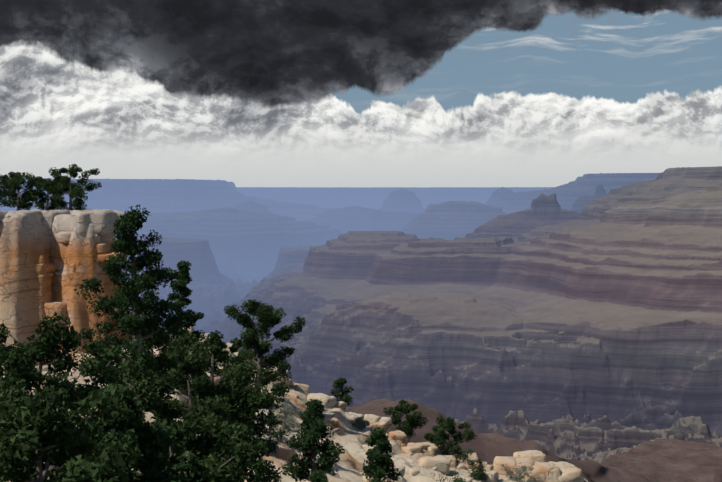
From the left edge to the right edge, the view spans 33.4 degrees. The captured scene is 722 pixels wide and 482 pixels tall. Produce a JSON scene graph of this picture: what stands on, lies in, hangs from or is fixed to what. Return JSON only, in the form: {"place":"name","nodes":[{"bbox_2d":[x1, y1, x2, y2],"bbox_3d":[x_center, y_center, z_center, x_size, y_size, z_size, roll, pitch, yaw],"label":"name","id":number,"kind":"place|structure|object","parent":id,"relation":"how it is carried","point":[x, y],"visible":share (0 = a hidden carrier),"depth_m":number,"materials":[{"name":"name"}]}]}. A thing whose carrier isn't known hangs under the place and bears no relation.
{"place":"outdoors","nodes":[
{"label":"outdoors","id":0,"kind":"place"},
{"bbox_2d":[0,213,587,481],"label":"rocky cliff","id":1,"kind":"structure","parent":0,"point":[25,296],"depth_m":97.91,"materials":[{"name":"stone"}]},
{"bbox_2d":[0,172,45,210],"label":"tree","id":2,"kind":"object","parent":1,"relation":"on","point":[12,183],"visible":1,"depth_m":108.21,"materials":[{"name":"green plant"}]},
{"bbox_2d":[24,173,76,210],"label":"tree","id":3,"kind":"object","parent":1,"relation":"on","point":[41,201],"visible":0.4,"depth_m":111.58,"materials":[{"name":"green plant"}]},
{"bbox_2d":[0,209,126,327],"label":"rim cliff blocks","id":4,"kind":"structure","parent":1,"relation":"on","point":[103,221],"depth_m":100.66,"materials":[{"name":"beige stone"}]},
{"bbox_2d":[71,204,194,414],"bbox_3d":[-11.270,4.224,62.079,5.790,12.234,6.617,-2,3,-40],"label":"pinyon","id":5,"kind":"object","parent":1,"relation":"on","point":[133,324],"visible":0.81,"depth_m":60.70,"materials":[{"name":"green plant"}]},
{"bbox_2d":[119,314,189,409],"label":"juniper","id":6,"kind":"object","parent":1,"relation":"on","point":[158,343],"visible":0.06,"depth_m":71.57,"materials":[{"name":"green plant"}]},
{"bbox_2d":[178,401,188,418],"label":"scrub","id":7,"kind":"object","parent":1,"relation":"on","point":[183,413],"visible":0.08,"depth_m":69.48,"materials":[{"name":"green plant"}]},
{"bbox_2d":[160,260,209,408],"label":"tree","id":8,"kind":"object","parent":1,"relation":"on","point":[182,281],"visible":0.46,"depth_m":75.24,"materials":[{"name":"green plant"}]},
{"bbox_2d":[207,368,221,377],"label":"scrub","id":9,"kind":"object","parent":1,"relation":"on","point":[218,372],"visible":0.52,"depth_m":85.98,"materials":[{"name":"green plant"}]},
{"bbox_2d":[178,330,252,410],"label":"juniper","id":10,"kind":"object","parent":1,"relation":"on","point":[214,344],"visible":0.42,"depth_m":69.77,"materials":[{"name":"green plant"}]},
{"bbox_2d":[219,348,237,367],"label":"scrub","id":11,"kind":"object","parent":1,"relation":"on","point":[229,353],"visible":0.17,"depth_m":88.19,"materials":[{"name":"green plant"}]},
{"bbox_2d":[223,383,282,481],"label":"pinyon","id":12,"kind":"object","parent":1,"relation":"on","point":[259,469],"visible":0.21,"depth_m":49.64,"materials":[{"name":"green plant"}]},
{"bbox_2d":[215,299,306,392],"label":"round juniper","id":13,"kind":"object","parent":1,"relation":"on","point":[266,318],"visible":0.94,"depth_m":82.26,"materials":[{"name":"green plant"}]},
{"bbox_2d":[265,437,280,453],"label":"scrub","id":14,"kind":"object","parent":1,"relation":"on","point":[274,442],"visible":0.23,"depth_m":66.98,"materials":[{"name":"green plant"}]},
{"bbox_2d":[259,419,290,441],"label":"scrub","id":15,"kind":"object","parent":1,"relation":"on","point":[279,432],"visible":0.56,"depth_m":71.09,"materials":[{"name":"green plant"}]},
{"bbox_2d":[263,406,300,430],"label":"scrub","id":16,"kind":"object","parent":1,"relation":"on","point":[285,413],"visible":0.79,"depth_m":77.40,"materials":[{"name":"green plant"}]},
{"bbox_2d":[2,215,583,481],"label":"rim boulders","id":17,"kind":"object","parent":1,"relation":"on","point":[543,470],"visible":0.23,"depth_m":87.49,"materials":[{"name":"beige stone"}]},
{"bbox_2d":[41,164,101,209],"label":"tree","id":18,"kind":"object","parent":17,"relation":"on","point":[76,191],"visible":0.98,"depth_m":108.58,"materials":[{"name":"green plant"}]},
{"bbox_2d":[117,332,289,481],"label":"juniper","id":19,"kind":"object","parent":17,"relation":"on","point":[148,386],"visible":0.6,"depth_m":45.58,"materials":[{"name":"green plant"}]},
{"bbox_2d":[280,399,344,481],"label":"pinyon","id":20,"kind":"object","parent":1,"relation":"on","point":[314,429],"visible":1,"depth_m":56.04,"materials":[{"name":"green plant"}]},
{"bbox_2d":[325,467,337,475],"bbox_3d":[-1.792,12.339,64.598,1.038,0.838,1.088,1,2,19],"label":"scrub","id":21,"kind":"object","parent":1,"relation":"on","point":[332,471],"visible":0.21,"depth_m":64.55,"materials":[{"name":"green plant"}]},
{"bbox_2d":[331,378,354,406],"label":"tree","id":22,"kind":"object","parent":1,"relation":"on","point":[339,384],"visible":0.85,"depth_m":92.17,"materials":[{"name":"green plant"}]},
{"bbox_2d":[351,417,369,429],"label":"scrub","id":23,"kind":"object","parent":1,"relation":"on","point":[359,424],"visible":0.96,"depth_m":88.38,"materials":[{"name":"green plant"}]},
{"bbox_2d":[361,427,401,481],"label":"pinyon","id":24,"kind":"object","parent":1,"relation":"on","point":[377,470],"visible":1,"depth_m":62.24,"materials":[{"name":"green plant"}]},
{"bbox_2d":[383,400,428,442],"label":"tree","id":25,"kind":"object","parent":1,"relation":"on","point":[410,423],"visible":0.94,"depth_m":91.29,"materials":[{"name":"green plant"}]},
{"bbox_2d":[424,416,475,454],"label":"tree","id":26,"kind":"object","parent":1,"relation":"on","point":[442,438],"visible":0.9,"depth_m":88.85,"materials":[{"name":"green plant"}]},
{"bbox_2d":[436,471,465,481],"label":"scrub","id":27,"kind":"object","parent":1,"relation":"on","point":[458,480],"visible":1,"depth_m":74.17,"materials":[{"name":"green plant"}]},
{"bbox_2d":[452,449,484,465],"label":"scrub","id":28,"kind":"object","parent":1,"relation":"on","point":[471,462],"visible":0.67,"depth_m":87.21,"materials":[{"name":"green plant"}]},
{"bbox_2d":[467,466,488,481],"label":"scrub","id":29,"kind":"object","parent":1,"relation":"on","point":[479,473],"visible":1,"depth_m":83.85,"materials":[{"name":"green plant"}]},
{"bbox_2d":[501,464,533,481],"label":"scrub","id":30,"kind":"object","parent":1,"relation":"on","point":[519,473],"visible":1,"depth_m":85.68,"materials":[{"name":"green plant"}]},
{"bbox_2d":[0,166,721,481],"bbox_3d":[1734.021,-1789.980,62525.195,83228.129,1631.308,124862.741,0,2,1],"label":"canyon terrain","id":31,"kind":"structure","parent":0,"point":[577,322],"depth_m":7135.09,"materials":[{"name":"stone"}]},
{"bbox_2d":[0,0,721,186],"label":"sky","id":32,"kind":"structure","parent":0,"point":[244,93],"materials":[{"name":"grey"}]},
{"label":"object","id":33,"kind":"structure","parent":0,"visible":0},
{"bbox_2d":[0,385,144,481],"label":"juniper","id":34,"kind":"object","parent":33,"relation":"on","point":[42,430],"visible":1,"depth_m":22.91,"materials":[{"name":"green plant"}]},
{"bbox_2d":[0,311,147,481],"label":"juniper","id":35,"kind":"object","parent":33,"relation":"on","point":[23,375],"visible":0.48,"depth_m":34.62,"materials":[{"name":"green plant"}]},
{"bbox_2d":[45,382,202,481],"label":"pinyon","id":36,"kind":"object","parent":33,"relation":"on","point":[128,427],"visible":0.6,"depth_m":29.64,"materials":[{"name":"green plant"}]},
{"bbox_2d":[128,412,262,481],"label":"juniper","id":37,"kind":"object","parent":33,"relation":"on","point":[220,443],"visible":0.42,"depth_m":31.39,"materials":[{"name":"green plant"}]}
]}

